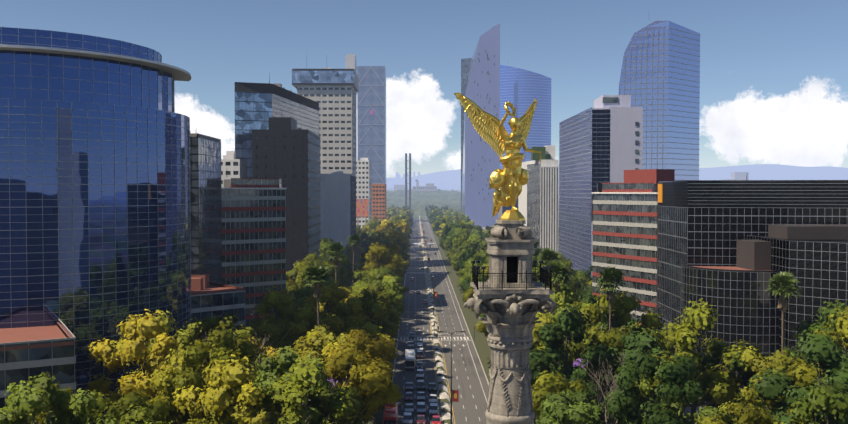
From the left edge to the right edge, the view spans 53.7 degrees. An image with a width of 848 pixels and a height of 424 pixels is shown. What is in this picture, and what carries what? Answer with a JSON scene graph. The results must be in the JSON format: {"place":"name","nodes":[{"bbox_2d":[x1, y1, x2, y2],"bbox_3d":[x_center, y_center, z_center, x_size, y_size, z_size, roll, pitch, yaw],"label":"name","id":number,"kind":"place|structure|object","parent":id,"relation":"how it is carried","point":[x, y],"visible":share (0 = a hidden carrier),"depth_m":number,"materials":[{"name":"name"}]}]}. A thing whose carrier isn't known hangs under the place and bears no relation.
{"place":"outdoors","nodes":[
{"label":"outdoors","id":0,"kind":"place"},
{"bbox_2d":[0,318,75,423],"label":"building","id":1,"kind":"structure","parent":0,"point":[26,353],"depth_m":121.65,"materials":[{"name":"glass"}]},
{"bbox_2d":[191,282,244,332],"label":"building","id":2,"kind":"structure","parent":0,"point":[210,299],"depth_m":182.01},
{"bbox_2d":[0,0,847,177],"label":"sky","id":3,"kind":"structure","parent":0,"point":[774,73],"materials":[{"name":"blue"}]},
{"bbox_2d":[393,219,611,423],"bbox_3d":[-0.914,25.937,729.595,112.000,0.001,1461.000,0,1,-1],"label":"road asphalt","id":4,"kind":"structure","parent":0,"point":[469,411],"depth_m":243.11,"materials":[{"name":"asphalt"}]},
{"bbox_2d":[172,354,270,423],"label":"tree","id":5,"kind":"object","parent":4,"relation":"on","point":[218,398],"visible":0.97,"depth_m":108.82,"materials":[{"name":"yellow plant"}]},
{"bbox_2d":[187,368,285,423],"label":"tree","id":6,"kind":"object","parent":4,"relation":"on","point":[215,419],"visible":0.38,"depth_m":111.34,"materials":[{"name":"green plant"}]},
{"bbox_2d":[255,355,364,423],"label":"tree","id":7,"kind":"object","parent":4,"relation":"on","point":[306,374],"visible":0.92,"depth_m":112.39,"materials":[{"name":"green plant"}]},
{"bbox_2d":[302,264,331,327],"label":"fan palm","id":8,"kind":"object","parent":4,"relation":"on","point":[320,273],"visible":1,"depth_m":158.39,"materials":[{"name":"green plant"}]},
{"bbox_2d":[325,241,347,284],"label":"fan palm","id":9,"kind":"object","parent":4,"relation":"on","point":[334,249],"visible":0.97,"depth_m":227.13,"materials":[{"name":"green plant"}]},
{"bbox_2d":[383,402,397,423],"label":"bus","id":10,"kind":"object","parent":4,"relation":"on","point":[390,416],"visible":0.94,"depth_m":151.80,"materials":[{"name":"red paint"}]},
{"bbox_2d":[404,349,415,369],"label":"bus","id":11,"kind":"object","parent":4,"relation":"on","point":[409,361],"visible":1,"depth_m":207.17,"materials":[{"name":"white paint"}]},
{"bbox_2d":[419,215,453,423],"bbox_3d":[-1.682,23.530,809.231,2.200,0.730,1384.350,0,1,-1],"label":"road median","id":12,"kind":"object","parent":4,"relation":"on","point":[445,403],"visible":0.92,"depth_m":221.65,"materials":[{"name":"grey"}]},
{"bbox_2d":[437,331,464,423],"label":"lamp mast","id":13,"kind":"object","parent":12,"relation":"on","point":[454,395],"visible":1,"depth_m":152.06,"materials":[{"name":"grey metal"}]},
{"bbox_2d":[393,219,486,423],"bbox_3d":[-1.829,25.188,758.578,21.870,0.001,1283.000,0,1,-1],"label":"road markings","id":14,"kind":"object","parent":4,"relation":"on","point":[440,338],"visible":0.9,"depth_m":251.24,"materials":[{"name":"white paint"}]},
{"bbox_2d":[457,234,486,255],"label":"tree","id":15,"kind":"object","parent":4,"relation":"on","point":[475,242],"visible":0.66,"depth_m":406.22,"materials":[{"name":"green plant"}]},
{"bbox_2d":[537,247,559,287],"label":"tree","id":16,"kind":"object","parent":4,"relation":"on","point":[549,254],"visible":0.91,"depth_m":201.43,"materials":[{"name":"green plant"}]},
{"bbox_2d":[357,216,743,423],"bbox_3d":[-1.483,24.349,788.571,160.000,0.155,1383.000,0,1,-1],"label":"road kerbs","id":17,"kind":"structure","parent":4,"relation":"on","point":[482,347],"depth_m":262.76,"materials":[{"name":"grey"}]},
{"bbox_2d":[85,389,172,423],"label":"tree","id":18,"kind":"object","parent":17,"relation":"on","point":[118,409],"visible":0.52,"depth_m":110.60,"materials":[{"name":"green plant"}]},
{"bbox_2d":[233,336,278,381],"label":"tree","id":19,"kind":"object","parent":17,"relation":"on","point":[267,351],"visible":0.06,"depth_m":149.15,"materials":[{"name":"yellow plant"}]},
{"bbox_2d":[252,346,333,423],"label":"tree","id":20,"kind":"object","parent":17,"relation":"on","point":[279,367],"visible":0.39,"depth_m":121.54,"materials":[{"name":"green plant"}]},
{"bbox_2d":[275,331,343,396],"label":"tree","id":21,"kind":"object","parent":17,"relation":"on","point":[314,342],"visible":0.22,"depth_m":141.80,"materials":[{"name":"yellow plant"}]},
{"bbox_2d":[290,261,337,301],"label":"tree","id":22,"kind":"object","parent":17,"relation":"on","point":[303,283],"visible":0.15,"depth_m":224.76,"materials":[{"name":"green plant"}]},
{"bbox_2d":[293,252,342,280],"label":"tree","id":23,"kind":"object","parent":17,"relation":"on","point":[312,258],"visible":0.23,"depth_m":286.74,"materials":[{"name":"green plant"}]},
{"bbox_2d":[306,324,349,360],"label":"tree","id":24,"kind":"object","parent":17,"relation":"on","point":[330,337],"visible":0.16,"depth_m":152.49,"materials":[{"name":"yellow plant"}]},
{"bbox_2d":[296,282,367,338],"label":"tree","id":25,"kind":"object","parent":17,"relation":"on","point":[331,297],"visible":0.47,"depth_m":181.57,"materials":[{"name":"green plant"}]},
{"bbox_2d":[308,382,366,423],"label":"tree","id":26,"kind":"object","parent":17,"relation":"on","point":[338,390],"visible":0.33,"depth_m":124.24,"materials":[{"name":"green plant"}]},
{"bbox_2d":[322,333,384,403],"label":"tree","id":27,"kind":"object","parent":17,"relation":"on","point":[371,351],"visible":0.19,"depth_m":140.26,"materials":[{"name":"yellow plant"}]},
{"bbox_2d":[321,344,404,423],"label":"tree","id":28,"kind":"object","parent":17,"relation":"on","point":[370,380],"visible":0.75,"depth_m":132.22,"materials":[{"name":"yellow plant"}]},
{"bbox_2d":[335,320,397,362],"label":"tree","id":29,"kind":"object","parent":17,"relation":"on","point":[369,328],"visible":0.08,"depth_m":172.22,"materials":[{"name":"green plant"}]},
{"bbox_2d":[337,326,397,417],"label":"tree","id":30,"kind":"object","parent":17,"relation":"on","point":[388,350],"visible":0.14,"depth_m":160.51,"materials":[{"name":"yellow plant"}]},
{"bbox_2d":[343,286,395,339],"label":"tree","id":31,"kind":"object","parent":17,"relation":"on","point":[374,301],"visible":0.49,"depth_m":190.77,"materials":[{"name":"green plant"}]},
{"bbox_2d":[354,293,400,338],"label":"tree","id":32,"kind":"object","parent":17,"relation":"on","point":[395,327],"visible":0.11,"depth_m":194.41,"materials":[{"name":"green plant"}]},
{"bbox_2d":[351,268,406,314],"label":"tree","id":33,"kind":"object","parent":17,"relation":"on","point":[396,296],"visible":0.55,"depth_m":225.25,"materials":[{"name":"green plant"}]},
{"bbox_2d":[362,242,404,276],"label":"tree","id":34,"kind":"object","parent":17,"relation":"on","point":[377,251],"visible":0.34,"depth_m":302.94,"materials":[{"name":"green plant"}]},
{"bbox_2d":[380,242,404,267],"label":"tree","id":35,"kind":"object","parent":17,"relation":"on","point":[394,247],"visible":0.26,"depth_m":320.74,"materials":[{"name":"green plant"}]},
{"bbox_2d":[378,266,408,294],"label":"tree","id":36,"kind":"object","parent":17,"relation":"on","point":[385,270],"visible":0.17,"depth_m":286.36,"materials":[{"name":"green plant"}]},
{"bbox_2d":[385,296,402,324],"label":"tree","id":37,"kind":"object","parent":17,"relation":"on","point":[393,315],"visible":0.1,"depth_m":209.97,"materials":[{"name":"green plant"}]},
{"bbox_2d":[378,231,410,259],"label":"tree","id":38,"kind":"object","parent":17,"relation":"on","point":[392,237],"visible":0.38,"depth_m":414.81,"materials":[{"name":"green plant"}]},
{"bbox_2d":[530,312,553,423],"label":"tree","id":39,"kind":"object","parent":17,"relation":"on","point":[544,319],"visible":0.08,"depth_m":158.26,"materials":[{"name":"green plant"}]},
{"bbox_2d":[531,369,589,419],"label":"tree","id":40,"kind":"object","parent":17,"relation":"on","point":[551,382],"visible":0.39,"depth_m":130.70,"materials":[{"name":"green plant"}]},
{"bbox_2d":[533,282,596,370],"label":"tree","id":41,"kind":"object","parent":17,"relation":"on","point":[563,297],"visible":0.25,"depth_m":163.24,"materials":[{"name":"green plant"}]},
{"bbox_2d":[529,304,616,391],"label":"tree","id":42,"kind":"object","parent":17,"relation":"on","point":[566,327],"visible":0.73,"depth_m":142.14,"materials":[{"name":"green plant"}]},
{"bbox_2d":[543,389,610,423],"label":"tree","id":43,"kind":"object","parent":17,"relation":"on","point":[577,397],"visible":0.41,"depth_m":121.93,"materials":[{"name":"green plant"}]},
{"bbox_2d":[555,371,601,423],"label":"tree","id":44,"kind":"object","parent":17,"relation":"on","point":[592,392],"visible":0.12,"depth_m":134.63,"materials":[{"name":"green plant"}]},
{"bbox_2d":[641,399,722,423],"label":"tree","id":45,"kind":"object","parent":17,"relation":"on","point":[709,412],"visible":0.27,"depth_m":122.15,"materials":[{"name":"green plant"}]},
{"bbox_2d":[705,398,771,423],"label":"tree","id":46,"kind":"object","parent":17,"relation":"on","point":[744,414],"visible":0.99,"depth_m":107.02,"materials":[{"name":"green plant"}]},
{"bbox_2d":[773,389,836,423],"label":"tree","id":47,"kind":"object","parent":17,"relation":"on","point":[785,418],"visible":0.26,"depth_m":104.74,"materials":[{"name":"green plant"}]},
{"bbox_2d":[546,260,571,348],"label":"fan palm","id":48,"kind":"object","parent":4,"relation":"on","point":[558,278],"visible":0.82,"depth_m":164.77,"materials":[{"name":"green plant"}]},
{"bbox_2d":[535,391,594,423],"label":"tree","id":49,"kind":"object","parent":4,"relation":"on","point":[555,410],"visible":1,"depth_m":111.42,"materials":[{"name":"green plant"}]},
{"bbox_2d":[580,351,625,423],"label":"tree","id":50,"kind":"object","parent":4,"relation":"on","point":[595,377],"visible":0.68,"depth_m":136.97,"materials":[{"name":"brown plant"}]},
{"bbox_2d":[595,312,616,422],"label":"fan palm","id":51,"kind":"object","parent":4,"relation":"on","point":[603,318],"visible":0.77,"depth_m":158.88,"materials":[{"name":"green plant"}]},
{"bbox_2d":[595,266,626,423],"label":"fan palm","id":52,"kind":"object","parent":4,"relation":"on","point":[609,277],"visible":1,"depth_m":152.56,"materials":[{"name":"green plant"}]},
{"bbox_2d":[587,367,644,423],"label":"tree","id":53,"kind":"object","parent":4,"relation":"on","point":[595,399],"visible":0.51,"depth_m":122.22,"materials":[{"name":"brown plant"}]},
{"bbox_2d":[602,350,704,423],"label":"tree","id":54,"kind":"object","parent":4,"relation":"on","point":[621,405],"visible":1,"depth_m":110.68,"materials":[{"name":"green plant"}]},
{"bbox_2d":[500,65,550,168],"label":"skyscraper","id":55,"kind":"structure","parent":0,"point":[521,90],"depth_m":1190.87,"materials":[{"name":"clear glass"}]},
{"bbox_2d":[386,164,847,189],"bbox_3d":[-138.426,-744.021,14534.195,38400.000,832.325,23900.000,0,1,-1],"label":"mountain range","id":56,"kind":"structure","parent":0,"point":[771,171],"depth_m":23968.26,"materials":[{"name":"blue"}]},
{"bbox_2d":[624,169,674,183],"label":"rooftop structure","id":57,"kind":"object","parent":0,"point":[654,176],"visible":0.77,"depth_m":224.54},
{"bbox_2d":[619,21,699,180],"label":"skyscraper","id":58,"kind":"structure","parent":0,"point":[659,82],"depth_m":623.69,"materials":[{"name":"blue"}]},
{"label":"ground","id":59,"kind":"structure","parent":0,"visible":0},
{"bbox_2d":[0,372,99,423],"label":"tree","id":60,"kind":"object","parent":59,"relation":"on","point":[25,403],"visible":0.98,"depth_m":100.57,"materials":[{"name":"green plant"}]},
{"bbox_2d":[29,383,107,423],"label":"tree","id":61,"kind":"object","parent":59,"relation":"on","point":[64,407],"visible":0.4,"depth_m":104.00,"materials":[{"name":"green plant"}]},
{"bbox_2d":[0,27,190,418],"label":"glass office building","id":62,"kind":"structure","parent":59,"relation":"on","point":[95,232],"depth_m":144.86,"materials":[{"name":"glass"}]},
{"bbox_2d":[92,413,119,423],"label":"tree","id":63,"kind":"object","parent":59,"relation":"on","point":[105,420],"visible":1,"depth_m":101.28,"materials":[{"name":"green plant"}]},
{"bbox_2d":[84,309,178,404],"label":"tree","id":64,"kind":"object","parent":59,"relation":"on","point":[141,329],"visible":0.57,"depth_m":130.50,"materials":[{"name":"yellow plant"}]},
{"bbox_2d":[114,404,173,423],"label":"tree","id":65,"kind":"object","parent":59,"relation":"on","point":[138,413],"visible":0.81,"depth_m":105.32,"materials":[{"name":"green plant"}]},
{"bbox_2d":[110,310,194,386],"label":"tree","id":66,"kind":"object","parent":59,"relation":"on","point":[183,337],"visible":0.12,"depth_m":141.85,"materials":[{"name":"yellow plant"}]},
{"bbox_2d":[145,346,216,423],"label":"tree","id":67,"kind":"object","parent":59,"relation":"on","point":[162,382],"visible":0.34,"depth_m":120.67,"materials":[{"name":"yellow plant"}]},
{"bbox_2d":[190,133,221,287],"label":"office building","id":68,"kind":"structure","parent":59,"relation":"on","point":[205,208],"depth_m":194.87,"materials":[{"name":"grey glass"}]},
{"bbox_2d":[168,324,261,423],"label":"tree","id":69,"kind":"object","parent":59,"relation":"on","point":[221,346],"visible":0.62,"depth_m":122.94,"materials":[{"name":"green plant"}]},
{"bbox_2d":[181,312,257,366],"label":"tree","id":70,"kind":"object","parent":59,"relation":"on","point":[196,330],"visible":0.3,"depth_m":152.94,"materials":[{"name":"green plant"}]},
{"bbox_2d":[221,153,246,187],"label":"white building","id":71,"kind":"structure","parent":59,"relation":"on","point":[232,166],"depth_m":298.37,"materials":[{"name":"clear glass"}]},
{"bbox_2d":[221,178,286,337],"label":"residential building","id":72,"kind":"structure","parent":59,"relation":"on","point":[254,238],"depth_m":233.04,"materials":[{"name":"grey glass"}]},
{"bbox_2d":[235,82,318,177],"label":"office building","id":73,"kind":"structure","parent":59,"relation":"on","point":[257,105],"depth_m":347.09,"materials":[{"name":"grey"}]},
{"bbox_2d":[251,286,315,350],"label":"tree","id":74,"kind":"object","parent":59,"relation":"on","point":[272,328],"visible":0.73,"depth_m":175.21,"materials":[{"name":"green plant"}]},
{"bbox_2d":[252,129,320,276],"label":"office building","id":75,"kind":"structure","parent":59,"relation":"on","point":[290,159],"depth_m":298.68,"materials":[{"name":"concrete"}]},
{"bbox_2d":[269,117,296,129],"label":"building","id":76,"kind":"structure","parent":75,"relation":"on","point":[282,123],"depth_m":300.97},
{"bbox_2d":[272,310,311,350],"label":"tree","id":77,"kind":"object","parent":59,"relation":"on","point":[294,319],"visible":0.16,"depth_m":186.11,"materials":[{"name":"green plant"}]},
{"bbox_2d":[292,284,315,311],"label":"tree","id":78,"kind":"object","parent":59,"relation":"on","point":[303,293],"visible":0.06,"depth_m":211.34,"materials":[{"name":"green plant"}]},
{"bbox_2d":[297,85,355,174],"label":"concrete tower","id":79,"kind":"structure","parent":59,"relation":"on","point":[337,119],"depth_m":467.73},
{"bbox_2d":[292,68,358,91],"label":"building top","id":80,"kind":"structure","parent":79,"relation":"on","point":[331,76],"depth_m":464.93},
{"bbox_2d":[314,239,354,288],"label":"tree","id":81,"kind":"object","parent":59,"relation":"on","point":[346,272],"visible":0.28,"depth_m":287.80,"materials":[{"name":"green plant"}]},
{"bbox_2d":[320,171,355,269],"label":"building","id":82,"kind":"structure","parent":59,"relation":"on","point":[338,206],"depth_m":418.92,"materials":[{"name":"grey glass"}]},
{"bbox_2d":[356,199,368,216],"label":"billboard","id":83,"kind":"object","parent":59,"relation":"on","point":[362,207],"visible":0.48,"depth_m":583.89,"materials":[{"name":"orange"}]},
{"bbox_2d":[356,158,370,229],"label":"pale building","id":84,"kind":"structure","parent":59,"relation":"on","point":[363,178],"depth_m":598.60,"materials":[{"name":"white concrete"}]},
{"bbox_2d":[346,54,385,183],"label":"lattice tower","id":85,"kind":"structure","parent":59,"relation":"on","point":[371,120],"depth_m":1175.52,"materials":[{"name":"blue"}]},
{"bbox_2d":[371,184,385,223],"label":"orange building","id":86,"kind":"structure","parent":59,"relation":"on","point":[378,201],"depth_m":758.92,"materials":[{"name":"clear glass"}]},
{"bbox_2d":[405,153,410,208],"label":"twin slab monument","id":87,"kind":"object","parent":59,"relation":"on","point":[406,183],"visible":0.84,"depth_m":1340.15,"materials":[{"name":"grey"}]},
{"bbox_2d":[386,189,460,218],"bbox_3d":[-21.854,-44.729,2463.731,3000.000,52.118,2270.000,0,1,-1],"label":"park forest canopy","id":88,"kind":"object","parent":59,"relation":"on","point":[438,198],"visible":0.06,"depth_m":1820.28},
{"bbox_2d":[461,23,499,226],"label":"skyscraper","id":89,"kind":"structure","parent":59,"relation":"on","point":[480,88],"depth_m":1014.38,"materials":[{"name":"glass"}]},
{"bbox_2d":[463,282,556,423],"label":"monument column","id":90,"kind":"structure","parent":59,"relation":"on","point":[510,319],"depth_m":53.22,"materials":[{"name":"stone"}]},
{"bbox_2d":[485,220,536,287],"bbox_3d":[5.592,2.647,54.305,3.120,4.260,3.120,0,1,-1],"label":"monument lantern","id":91,"kind":"object","parent":90,"relation":"on","point":[510,246],"visible":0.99,"depth_m":53.12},
{"bbox_2d":[499,210,524,219],"bbox_3d":[5.712,0.198,54.243,1.589,0.640,1.589,0,1,-1],"label":"monument gold base","id":92,"kind":"object","parent":91,"relation":"on","point":[512,215],"visible":1,"depth_m":53.73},
{"bbox_2d":[454,93,540,216],"bbox_3d":[4.829,-3.707,54.975,5.832,8.088,4.735,0,1,-1],"label":"angel statue","id":93,"kind":"object","parent":92,"relation":"on","point":[510,178],"visible":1,"depth_m":54.08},
{"bbox_2d":[471,260,551,289],"bbox_3d":[5.592,4.054,54.341,4.838,1.445,4.838,0,1,-1],"label":"monument railing","id":94,"kind":"object","parent":90,"relation":"on","point":[545,277],"visible":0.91,"depth_m":52.10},
{"bbox_2d":[518,145,558,251],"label":"white building fins","id":95,"kind":"object","parent":59,"relation":"on","point":[538,203],"visible":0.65,"depth_m":450.36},
{"bbox_2d":[532,257,583,290],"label":"tree","id":96,"kind":"object","parent":59,"relation":"on","point":[575,282],"visible":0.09,"depth_m":241.01,"materials":[{"name":"green plant"}]},
{"bbox_2d":[573,292,622,329],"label":"tree","id":97,"kind":"object","parent":59,"relation":"on","point":[588,299],"visible":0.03,"depth_m":191.51,"materials":[{"name":"green plant"}]},
{"bbox_2d":[559,95,642,277],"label":"office building","id":98,"kind":"structure","parent":59,"relation":"on","point":[600,140],"depth_m":325.44,"materials":[{"name":"blue glass"}]},
{"bbox_2d":[386,172,847,190],"bbox_3d":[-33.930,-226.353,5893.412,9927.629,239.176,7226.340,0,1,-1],"label":"distant city blocks","id":99,"kind":"structure","parent":59,"relation":"on","point":[443,182],"depth_m":7257.77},
{"bbox_2d":[580,288,664,423],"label":"tree","id":100,"kind":"object","parent":59,"relation":"on","point":[623,307],"visible":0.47,"depth_m":156.85,"materials":[{"name":"green plant"}]},
{"bbox_2d":[592,182,656,326],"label":"residential building","id":101,"kind":"structure","parent":59,"relation":"on","point":[624,231],"depth_m":224.23,"materials":[{"name":"white glass"}]},
{"bbox_2d":[600,328,669,415],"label":"tree","id":102,"kind":"object","parent":59,"relation":"on","point":[644,341],"visible":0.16,"depth_m":145.16,"materials":[{"name":"green plant"}]},
{"bbox_2d":[620,322,675,417],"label":"tree","id":103,"kind":"object","parent":59,"relation":"on","point":[637,328],"visible":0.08,"depth_m":163.30,"materials":[{"name":"green plant"}]},
{"bbox_2d":[632,379,686,410],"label":"tree","id":104,"kind":"object","parent":59,"relation":"on","point":[647,391],"visible":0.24,"depth_m":134.56,"materials":[{"name":"green plant"}]},
{"bbox_2d":[641,298,757,423],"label":"tree","id":105,"kind":"object","parent":59,"relation":"on","point":[722,384],"visible":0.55,"depth_m":133.91,"materials":[{"name":"green plant"}]},
{"bbox_2d":[698,342,765,407],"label":"tree","id":106,"kind":"object","parent":59,"relation":"on","point":[708,362],"visible":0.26,"depth_m":136.53,"materials":[{"name":"green plant"}]},
{"bbox_2d":[695,401,772,423],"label":"tree","id":107,"kind":"object","parent":59,"relation":"on","point":[725,416],"visible":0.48,"depth_m":117.69,"materials":[{"name":"green plant"}]},
{"bbox_2d":[653,180,847,413],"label":"office building","id":108,"kind":"structure","parent":59,"relation":"on","point":[727,249],"depth_m":178.43,"materials":[{"name":"black"}]},
{"bbox_2d":[736,343,819,413],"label":"tree","id":109,"kind":"object","parent":59,"relation":"on","point":[798,373],"visible":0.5,"depth_m":127.73,"materials":[{"name":"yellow plant"}]},
{"bbox_2d":[765,271,801,353],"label":"fan palm","id":110,"kind":"object","parent":59,"relation":"on","point":[783,282],"visible":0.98,"depth_m":142.15,"materials":[{"name":"green plant"}]},
{"bbox_2d":[747,327,847,419],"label":"tree","id":111,"kind":"object","parent":59,"relation":"on","point":[826,355],"visible":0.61,"depth_m":117.63,"materials":[{"name":"green plant"}]},
{"bbox_2d":[770,299,847,390],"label":"tree","id":112,"kind":"object","parent":59,"relation":"on","point":[828,310],"visible":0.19,"depth_m":142.69,"materials":[{"name":"green plant"}]},
{"bbox_2d":[789,377,847,423],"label":"tree","id":113,"kind":"object","parent":59,"relation":"on","point":[831,401],"visible":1,"depth_m":98.61,"materials":[{"name":"green plant"}]},
{"bbox_2d":[793,307,847,390],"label":"tree","id":114,"kind":"object","parent":59,"relation":"on","point":[840,331],"visible":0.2,"depth_m":130.38,"materials":[{"name":"green plant"}]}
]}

